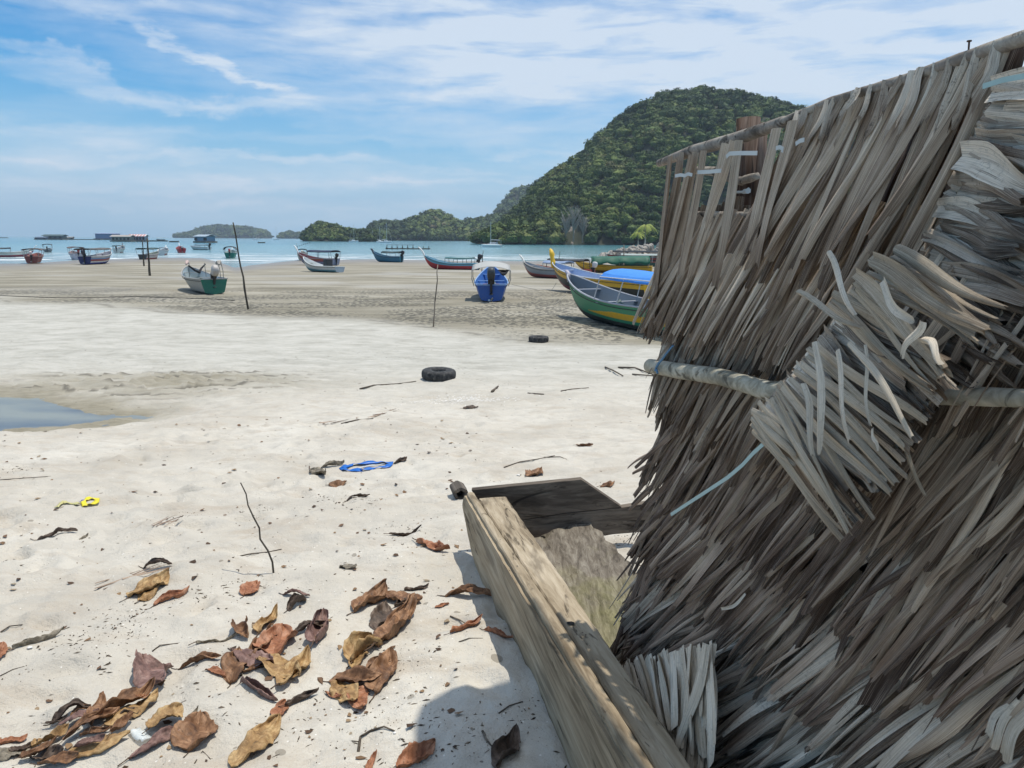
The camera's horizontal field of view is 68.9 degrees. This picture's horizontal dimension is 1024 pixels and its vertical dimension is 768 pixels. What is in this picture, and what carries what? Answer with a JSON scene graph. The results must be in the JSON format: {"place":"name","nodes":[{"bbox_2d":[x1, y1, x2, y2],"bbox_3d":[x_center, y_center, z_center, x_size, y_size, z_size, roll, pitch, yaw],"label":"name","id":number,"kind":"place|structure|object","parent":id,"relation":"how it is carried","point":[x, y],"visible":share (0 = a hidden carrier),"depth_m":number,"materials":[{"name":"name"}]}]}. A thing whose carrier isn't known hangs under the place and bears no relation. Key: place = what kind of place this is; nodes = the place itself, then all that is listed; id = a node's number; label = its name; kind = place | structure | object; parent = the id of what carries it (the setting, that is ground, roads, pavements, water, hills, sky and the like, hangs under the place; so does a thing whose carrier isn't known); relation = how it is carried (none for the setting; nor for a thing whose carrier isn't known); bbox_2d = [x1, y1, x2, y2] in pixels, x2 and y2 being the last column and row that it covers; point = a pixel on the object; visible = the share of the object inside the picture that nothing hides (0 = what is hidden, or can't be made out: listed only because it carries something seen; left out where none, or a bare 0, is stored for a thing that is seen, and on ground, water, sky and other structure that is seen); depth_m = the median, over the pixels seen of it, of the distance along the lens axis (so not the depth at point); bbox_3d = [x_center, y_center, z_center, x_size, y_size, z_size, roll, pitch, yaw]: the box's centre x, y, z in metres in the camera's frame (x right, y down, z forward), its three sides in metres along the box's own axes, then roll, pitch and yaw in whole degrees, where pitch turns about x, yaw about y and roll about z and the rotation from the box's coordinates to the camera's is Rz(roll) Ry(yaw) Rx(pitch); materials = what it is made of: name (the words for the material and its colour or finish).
{"place":"outdoors","nodes":[
{"label":"outdoors","id":0,"kind":"place"},
{"bbox_2d":[109,235,135,241],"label":"floating house","id":1,"kind":"structure","parent":0,"point":[122,238],"depth_m":516.11,"materials":[{"name":"grey wood"}]},
{"bbox_2d":[192,235,217,242],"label":"floating house","id":2,"kind":"structure","parent":0,"point":[204,238],"depth_m":456.38,"materials":[{"name":"blue wood"}]},
{"bbox_2d":[178,229,269,237],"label":"island","id":3,"kind":"structure","parent":0,"point":[244,236],"depth_m":2560.74,"materials":[{"name":"plant"}]},
{"bbox_2d":[172,223,274,237],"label":"forest","id":4,"kind":"object","parent":3,"relation":"on","point":[227,230],"visible":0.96,"depth_m":2583.04,"materials":[{"name":"green plant"}]},
{"bbox_2d":[0,236,655,267],"bbox_3d":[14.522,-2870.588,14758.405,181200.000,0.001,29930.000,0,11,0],"label":"sea","id":5,"kind":"structure","parent":0,"point":[255,252],"depth_m":218.26,"materials":[{"name":"liquid"}]},
{"bbox_2d":[0,245,36,256],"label":"fishing boat","id":6,"kind":"object","parent":5,"relation":"on","point":[12,254],"visible":0.77,"depth_m":123.56,"materials":[{"name":"paint"}]},
{"bbox_2d":[42,234,68,239],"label":"raft hut","id":7,"kind":"object","parent":5,"relation":"on","point":[56,236],"visible":0.97,"depth_m":744.14,"materials":[{"name":"blue wood"}]},
{"bbox_2d":[93,233,119,239],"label":"raft building","id":8,"kind":"structure","parent":5,"relation":"on","point":[104,236],"depth_m":805.62,"materials":[{"name":"blue wood"}]},
{"bbox_2d":[135,248,158,259],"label":"fishing boat","id":9,"kind":"object","parent":5,"relation":"on","point":[153,255],"visible":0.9,"depth_m":113.25,"materials":[{"name":"paint"}]},
{"bbox_2d":[0,258,661,767],"bbox_3d":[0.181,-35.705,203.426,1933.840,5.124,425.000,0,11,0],"label":"beach","id":10,"kind":"structure","parent":0,"point":[220,366],"depth_m":6.08,"materials":[{"name":"sand"}]},
{"bbox_2d":[0,733,27,744],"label":"dry leaf","id":11,"kind":"object","parent":10,"relation":"on","point":[22,738],"visible":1,"depth_m":2.33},
{"bbox_2d":[0,747,29,760],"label":"dry leaf","id":12,"kind":"object","parent":10,"relation":"on","point":[5,754],"visible":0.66,"depth_m":2.24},
{"bbox_2d":[21,248,43,263],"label":"fishing boat","id":13,"kind":"object","parent":10,"relation":"on","point":[30,258],"visible":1,"depth_m":93.71,"materials":[{"name":"paint"}]},
{"bbox_2d":[6,626,63,651],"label":"twig","id":14,"kind":"object","parent":10,"relation":"on","point":[37,639],"visible":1,"depth_m":2.91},
{"bbox_2d":[26,744,63,760],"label":"dry leaf","id":15,"kind":"object","parent":10,"relation":"on","point":[48,752],"visible":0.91,"depth_m":2.27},
{"bbox_2d":[13,735,57,759],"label":"dry leaf","id":16,"kind":"object","parent":15,"relation":"on","point":[33,751],"visible":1,"depth_m":2.26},
{"bbox_2d":[53,706,119,747],"bbox_3d":[-1.333,1.069,2.344,0.056,0.054,0.203,11,15,43],"label":"dry leaf","id":17,"kind":"object","parent":15,"relation":"on","point":[105,713],"visible":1,"depth_m":2.35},
{"bbox_2d":[28,723,68,748],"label":"dry leaf","id":18,"kind":"object","parent":10,"relation":"on","point":[59,730],"visible":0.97,"depth_m":2.36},
{"bbox_2d":[30,527,77,539],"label":"dry leaf","id":19,"kind":"object","parent":10,"relation":"on","point":[58,529],"visible":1,"depth_m":4.32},
{"bbox_2d":[30,750,78,764],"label":"dry leaf","id":20,"kind":"object","parent":10,"relation":"on","point":[65,757],"visible":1,"depth_m":2.22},
{"bbox_2d":[68,730,130,757],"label":"dry leaf","id":21,"kind":"object","parent":20,"relation":"on","point":[105,743],"visible":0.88,"depth_m":2.27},
{"bbox_2d":[69,734,104,748],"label":"dry leaf","id":22,"kind":"object","parent":21,"relation":"on","point":[89,740],"visible":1,"depth_m":2.27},
{"bbox_2d":[43,698,89,725],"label":"dry leaf","id":23,"kind":"object","parent":10,"relation":"on","point":[59,713],"visible":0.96,"depth_m":2.45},
{"bbox_2d":[52,708,98,726],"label":"dry leaf","id":24,"kind":"object","parent":10,"relation":"on","point":[78,713],"visible":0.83,"depth_m":2.41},
{"bbox_2d":[0,397,151,430],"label":"pool","id":25,"kind":"structure","parent":10,"relation":"in","point":[26,412],"depth_m":10.31,"materials":[{"name":"liquid"}]},
{"bbox_2d":[73,248,111,264],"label":"fishing boat","id":26,"kind":"object","parent":10,"relation":"on","point":[98,258],"visible":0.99,"depth_m":89.24,"materials":[{"name":"paint"}]},
{"bbox_2d":[75,725,111,738],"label":"dry leaf","id":27,"kind":"object","parent":10,"relation":"on","point":[94,729],"visible":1,"depth_m":2.33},
{"bbox_2d":[83,691,106,732],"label":"dry leaf","id":28,"kind":"object","parent":10,"relation":"on","point":[101,699],"visible":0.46,"depth_m":2.50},
{"bbox_2d":[78,676,154,724],"bbox_3d":[-1.314,1.052,2.470,0.084,0.090,0.314,6,13,29],"label":"dry leaf","id":29,"kind":"object","parent":10,"relation":"on","point":[124,697],"visible":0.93,"depth_m":2.50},
{"bbox_2d":[100,688,158,726],"bbox_3d":[-1.262,1.081,2.456,0.078,0.057,0.279,3,11,14],"label":"dry leaf","id":30,"kind":"object","parent":29,"relation":"on","point":[141,706],"visible":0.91,"depth_m":2.47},
{"bbox_2d":[0,295,234,300],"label":"long rope","id":31,"kind":"object","parent":10,"relation":"on","point":[110,297],"visible":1,"depth_m":38.71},
{"bbox_2d":[107,711,132,735],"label":"dry leaf","id":32,"kind":"object","parent":10,"relation":"on","point":[120,722],"visible":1,"depth_m":2.36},
{"bbox_2d":[95,564,171,588],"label":"dry strips","id":33,"kind":"object","parent":10,"relation":"on","point":[138,574],"visible":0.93,"depth_m":3.68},
{"bbox_2d":[130,727,151,741],"bbox_3d":[-1.166,1.093,2.335,0.092,0.018,0.042,9,14,38],"label":"plastic film","id":34,"kind":"object","parent":10,"relation":"on","point":[136,734],"visible":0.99,"depth_m":2.33,"materials":[{"name":"white"}]},
{"bbox_2d":[120,567,169,601],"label":"dry leaf","id":35,"kind":"object","parent":10,"relation":"on","point":[142,585],"visible":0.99,"depth_m":3.51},
{"bbox_2d":[134,575,160,603],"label":"dry leaf","id":36,"kind":"object","parent":10,"relation":"on","point":[150,594],"visible":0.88,"depth_m":3.43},
{"bbox_2d":[117,725,179,766],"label":"dry leaf","id":37,"kind":"object","parent":10,"relation":"on","point":[162,735],"visible":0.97,"depth_m":2.30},
{"bbox_2d":[132,649,173,687],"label":"dry leaf","id":38,"kind":"object","parent":10,"relation":"on","point":[146,667],"visible":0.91,"depth_m":2.73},
{"bbox_2d":[139,557,171,568],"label":"dry leaf","id":39,"kind":"object","parent":10,"relation":"on","point":[155,560],"visible":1,"depth_m":3.83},
{"bbox_2d":[141,702,183,733],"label":"dry leaf","id":40,"kind":"object","parent":10,"relation":"on","point":[174,709],"visible":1,"depth_m":2.42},
{"bbox_2d":[146,585,189,609],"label":"dry leaf","id":41,"kind":"object","parent":10,"relation":"on","point":[170,594],"visible":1,"depth_m":3.40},
{"bbox_2d":[170,710,218,756],"bbox_3d":[-1.007,1.095,2.347,0.134,0.050,0.182,5,12,24],"label":"dry leaf","id":42,"kind":"object","parent":10,"relation":"on","point":[196,729],"visible":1,"depth_m":2.36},
{"bbox_2d":[172,651,220,669],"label":"dry leaf","id":43,"kind":"object","parent":10,"relation":"on","point":[202,655],"visible":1,"depth_m":2.82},
{"bbox_2d":[181,260,227,293],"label":"fishing boat","id":44,"kind":"object","parent":10,"relation":"on","point":[202,281],"visible":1,"depth_m":41.95,"materials":[{"name":"paint"}]},
{"bbox_2d":[220,646,246,687],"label":"dry leaf","id":45,"kind":"object","parent":10,"relation":"on","point":[232,666],"visible":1,"depth_m":2.75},
{"bbox_2d":[231,615,248,637],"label":"dry leaf","id":46,"kind":"object","parent":10,"relation":"on","point":[241,627],"visible":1,"depth_m":3.04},
{"bbox_2d":[232,222,248,308],"bbox_3d":[-11.685,-5.001,32.207,0.548,3.859,0.097,2,11,11],"label":"wooden stake","id":47,"kind":"object","parent":10,"relation":"on","point":[245,294],"visible":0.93,"depth_m":32.22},
{"bbox_2d":[239,580,259,597],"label":"dry leaf","id":48,"kind":"object","parent":10,"relation":"on","point":[249,588],"visible":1,"depth_m":3.52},
{"bbox_2d":[228,647,273,666],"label":"dry leaf","id":49,"kind":"object","parent":10,"relation":"on","point":[243,655],"visible":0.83,"depth_m":2.82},
{"bbox_2d":[228,713,280,767],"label":"dry leaf","id":50,"kind":"object","parent":10,"relation":"on","point":[261,736],"visible":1,"depth_m":2.31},
{"bbox_2d":[235,676,277,700],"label":"dry leaf","id":51,"kind":"object","parent":10,"relation":"on","point":[261,689],"visible":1,"depth_m":2.58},
{"bbox_2d":[240,483,274,572],"bbox_3d":[-1.275,0.794,3.756,0.213,0.591,0.017,6,12,28],"label":"twig","id":52,"kind":"object","parent":10,"relation":"on","point":[266,548],"visible":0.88,"depth_m":3.74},
{"bbox_2d":[0,417,529,767],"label":"leaf fragments","id":53,"kind":"object","parent":10,"relation":"on","point":[268,677],"visible":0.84,"depth_m":3.00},
{"bbox_2d":[252,604,277,636],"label":"dry leaf","id":54,"kind":"object","parent":10,"relation":"on","point":[260,624],"visible":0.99,"depth_m":3.12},
{"bbox_2d":[252,623,297,654],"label":"dry leaf","id":55,"kind":"object","parent":10,"relation":"on","point":[285,633],"visible":0.84,"depth_m":2.97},
{"bbox_2d":[248,623,271,658],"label":"dry leaf","id":56,"kind":"object","parent":55,"relation":"on","point":[253,648],"visible":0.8,"depth_m":2.92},
{"bbox_2d":[255,653,300,678],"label":"dry leaf","id":57,"kind":"object","parent":10,"relation":"on","point":[275,667],"visible":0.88,"depth_m":2.74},
{"bbox_2d":[270,699,288,715],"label":"dry leaf","id":58,"kind":"object","parent":10,"relation":"on","point":[276,709],"visible":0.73,"depth_m":2.52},
{"bbox_2d":[270,644,310,688],"bbox_3d":[-0.803,1.043,2.721,0.090,0.060,0.296,2,11,8],"label":"dry leaf","id":59,"kind":"object","parent":10,"relation":"on","point":[303,657],"visible":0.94,"depth_m":2.79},
{"bbox_2d":[284,593,306,612],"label":"dry leaf","id":60,"kind":"object","parent":10,"relation":"on","point":[294,599],"visible":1,"depth_m":3.28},
{"bbox_2d":[278,687,318,706],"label":"dry leaf","id":61,"kind":"object","parent":10,"relation":"on","point":[300,697],"visible":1,"depth_m":2.57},
{"bbox_2d":[304,608,328,648],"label":"dry leaf","id":62,"kind":"object","parent":10,"relation":"on","point":[312,631],"visible":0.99,"depth_m":3.03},
{"bbox_2d":[294,620,325,631],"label":"dry leaf","id":63,"kind":"object","parent":62,"relation":"on","point":[303,625],"visible":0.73,"depth_m":3.08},
{"bbox_2d":[294,245,340,265],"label":"fishing boat","id":64,"kind":"object","parent":10,"relation":"on","point":[335,259],"visible":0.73,"depth_m":89.94,"materials":[{"name":"paint"}]},
{"bbox_2d":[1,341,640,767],"bbox_3d":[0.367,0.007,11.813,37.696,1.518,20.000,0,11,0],"label":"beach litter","id":65,"kind":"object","parent":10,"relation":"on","point":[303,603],"visible":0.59,"depth_m":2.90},
{"bbox_2d":[303,257,344,272],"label":"fishing boat","id":66,"kind":"object","parent":10,"relation":"on","point":[325,266],"visible":1,"depth_m":70.55,"materials":[{"name":"paint"}]},
{"bbox_2d":[329,679,358,702],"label":"dry leaf","id":67,"kind":"object","parent":10,"relation":"on","point":[339,688],"visible":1,"depth_m":2.62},
{"bbox_2d":[346,685,368,708],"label":"dry leaf","id":68,"kind":"object","parent":67,"relation":"on","point":[360,701],"visible":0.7,"depth_m":2.58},
{"bbox_2d":[324,665,382,683],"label":"dry leaf","id":69,"kind":"object","parent":10,"relation":"on","point":[357,673],"visible":0.99,"depth_m":2.71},
{"bbox_2d":[348,651,368,667],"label":"dry leaf","id":70,"kind":"object","parent":10,"relation":"on","point":[358,659],"visible":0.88,"depth_m":2.79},
{"bbox_2d":[339,460,392,471],"bbox_3d":[-1.228,0.683,6.336,0.312,0.055,0.488,10,15,42],"label":"plastic strap","id":71,"kind":"object","parent":10,"relation":"on","point":[345,466],"visible":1,"depth_m":6.31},
{"bbox_2d":[347,578,387,614],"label":"dry leaf","id":72,"kind":"object","parent":10,"relation":"on","point":[374,594],"visible":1,"depth_m":3.41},
{"bbox_2d":[364,646,397,702],"bbox_3d":[-0.477,1.048,2.718,0.097,0.051,0.291,4,11,16],"label":"dry leaf","id":73,"kind":"object","parent":10,"relation":"on","point":[381,663],"visible":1,"depth_m":2.74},
{"bbox_2d":[369,601,392,629],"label":"dry leaf","id":74,"kind":"object","parent":10,"relation":"on","point":[380,612],"visible":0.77,"depth_m":3.25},
{"bbox_2d":[370,248,404,261],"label":"fishing boat","id":75,"kind":"object","parent":10,"relation":"on","point":[379,257],"visible":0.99,"depth_m":104.39,"materials":[{"name":"paint"}]},
{"bbox_2d":[364,592,416,651],"bbox_3d":[-0.510,0.997,3.076,0.108,0.093,0.509,4,12,17],"label":"dry leaf","id":76,"kind":"object","parent":10,"relation":"on","point":[395,620],"visible":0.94,"depth_m":3.15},
{"bbox_2d":[342,630,382,668],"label":"dry leaf","id":77,"kind":"object","parent":76,"relation":"on","point":[356,643],"visible":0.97,"depth_m":2.88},
{"bbox_2d":[385,590,422,602],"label":"dry leaf","id":78,"kind":"object","parent":10,"relation":"on","point":[395,595],"visible":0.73,"depth_m":3.45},
{"bbox_2d":[396,738,435,767],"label":"dry leaf","id":79,"kind":"object","parent":10,"relation":"on","point":[414,752],"visible":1,"depth_m":2.26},
{"bbox_2d":[412,537,449,550],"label":"dry leaf","id":80,"kind":"object","parent":10,"relation":"on","point":[438,545],"visible":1,"depth_m":4.08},
{"bbox_2d":[421,367,455,381],"bbox_3d":[-1.297,-0.175,13.235,0.607,0.170,0.607,2,13,0],"label":"old tyre","id":81,"kind":"object","parent":10,"relation":"on","point":[437,374],"visible":1,"depth_m":13.03,"materials":[{"name":"rubber"}]},
{"bbox_2d":[418,247,481,269],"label":"fishing boat","id":82,"kind":"object","parent":10,"relation":"on","point":[432,262],"visible":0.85,"depth_m":78.32,"materials":[{"name":"paint"}]},
{"bbox_2d":[449,480,467,499],"bbox_3d":[-0.374,0.753,5.250,0.109,0.103,0.176,-2,11,-14],"label":"hollow log","id":83,"kind":"object","parent":10,"relation":"on","point":[458,489],"visible":0.96,"depth_m":5.20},
{"bbox_2d":[444,614,482,634],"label":"dry leaf","id":84,"kind":"object","parent":10,"relation":"on","point":[469,623],"visible":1,"depth_m":3.07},
{"bbox_2d":[439,584,491,596],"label":"dry leaf","id":85,"kind":"object","parent":10,"relation":"on","point":[472,588],"visible":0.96,"depth_m":3.43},
{"bbox_2d":[471,261,510,301],"bbox_3d":[-1.100,-5.519,39.699,1.981,2.011,7.263,0,11,-1],"label":"fishing boat","id":86,"kind":"object","parent":10,"relation":"on","point":[491,281],"visible":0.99,"depth_m":37.13,"materials":[{"name":"paint"}]},
{"bbox_2d":[480,626,513,637],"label":"dry leaf","id":87,"kind":"object","parent":10,"relation":"on","point":[499,632],"visible":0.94,"depth_m":3.03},
{"bbox_2d":[491,723,519,767],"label":"dry leaf","id":88,"kind":"object","parent":10,"relation":"on","point":[503,747],"visible":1,"depth_m":2.28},
{"bbox_2d":[529,335,548,342],"bbox_3d":[0.804,-1.359,22.539,0.607,0.180,0.607,0,11,0],"label":"old tyre","id":89,"kind":"object","parent":10,"relation":"on","point":[538,338],"visible":1,"depth_m":22.31,"materials":[{"name":"rubber"}]},
{"bbox_2d":[519,254,573,277],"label":"fishing boat","id":90,"kind":"object","parent":10,"relation":"on","point":[535,270],"visible":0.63,"depth_m":61.76,"materials":[{"name":"paint"}]},
{"bbox_2d":[536,258,597,272],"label":"fishing boat","id":91,"kind":"object","parent":10,"relation":"on","point":[594,266],"visible":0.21,"depth_m":62.25,"materials":[{"name":"paint"}]},
{"bbox_2d":[462,477,689,767],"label":"wooden trough","id":92,"kind":"object","parent":10,"relation":"on","point":[601,714],"visible":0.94,"depth_m":2.58,"materials":[{"name":"brown wood"}]},
{"bbox_2d":[535,523,636,647],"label":"rock","id":93,"kind":"structure","parent":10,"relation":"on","point":[589,562],"depth_m":3.58,"materials":[{"name":"stone"}]},
{"bbox_2d":[549,248,654,298],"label":"fishing boat","id":94,"kind":"object","parent":10,"relation":"on","point":[627,287],"visible":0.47,"depth_m":44.12,"materials":[{"name":"paint"}]},
{"bbox_2d":[576,256,652,271],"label":"fishing boat","id":95,"kind":"object","parent":10,"relation":"on","point":[614,261],"visible":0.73,"depth_m":71.42,"materials":[{"name":"paint"}]},
{"bbox_2d":[565,269,665,333],"bbox_3d":[4.155,-3.061,26.525,1.992,2.045,9.425,-5,12,-24],"label":"fishing boat","id":96,"kind":"object","parent":10,"relation":"on","point":[596,301],"visible":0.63,"depth_m":26.91,"materials":[{"name":"paint"}]},
{"bbox_2d":[607,250,657,261],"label":"fishing boat","id":97,"kind":"object","parent":10,"relation":"on","point":[631,251],"visible":0.2,"depth_m":108.91,"materials":[{"name":"paint"}]},
{"bbox_2d":[617,253,656,266],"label":"fishing boat","id":98,"kind":"object","parent":10,"relation":"on","point":[652,263],"visible":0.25,"depth_m":89.57,"materials":[{"name":"paint"}]},
{"bbox_2d":[609,30,1023,767],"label":"thatched wall","id":99,"kind":"structure","parent":10,"relation":"on","point":[829,546],"depth_m":1.44,"materials":[{"name":"grey plant"}]},
{"bbox_2d":[305,236,375,241],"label":"island","id":100,"kind":"structure","parent":0,"point":[326,239],"depth_m":690.54,"materials":[{"name":"plant"}]},
{"bbox_2d":[299,220,387,240],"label":"forest","id":101,"kind":"object","parent":100,"relation":"on","point":[319,230],"visible":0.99,"depth_m":698.63,"materials":[{"name":"green plant"}]},
{"bbox_2d":[388,228,457,240],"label":"headland hill","id":102,"kind":"structure","parent":0,"point":[419,240],"depth_m":984.58,"materials":[{"name":"plant"}]},
{"bbox_2d":[366,208,508,240],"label":"headland forest","id":103,"kind":"object","parent":102,"relation":"on","point":[427,222],"visible":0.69,"depth_m":1024.54,"materials":[{"name":"green plant"}]},
{"bbox_2d":[0,0,1023,236],"label":"sky","id":104,"kind":"structure","parent":0,"point":[154,118],"materials":[{"name":"blue"}]},
{"bbox_2d":[478,98,853,244],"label":"forested hill","id":105,"kind":"structure","parent":0,"point":[601,240],"depth_m":447.62,"materials":[{"name":"plant"}]},
{"bbox_2d":[468,84,859,244],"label":"forested forest","id":106,"kind":"object","parent":105,"relation":"on","point":[543,203],"visible":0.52,"depth_m":493.24,"materials":[{"name":"green plant"}]},
{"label":"rock face","id":107,"kind":"object","parent":105,"relation":"on","visible":0},
{"bbox_2d":[564,205,582,241],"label":"dead tree","id":108,"kind":"object","parent":107,"relation":"on","point":[573,218],"visible":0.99,"depth_m":434.43,"materials":[{"name":"plant"}]},
{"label":"far hill","id":109,"kind":"structure","parent":0,"visible":0},
{"bbox_2d":[492,184,530,214],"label":"forest","id":110,"kind":"object","parent":109,"relation":"on","point":[507,203],"visible":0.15,"depth_m":1614.37,"materials":[{"name":"green plant"}]},
{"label":"low island","id":111,"kind":"structure","parent":0,"visible":0},
{"bbox_2d":[277,230,301,237],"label":"forest","id":112,"kind":"object","parent":111,"relation":"on","point":[289,234],"visible":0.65,"depth_m":2278.85,"materials":[{"name":"green plant"}]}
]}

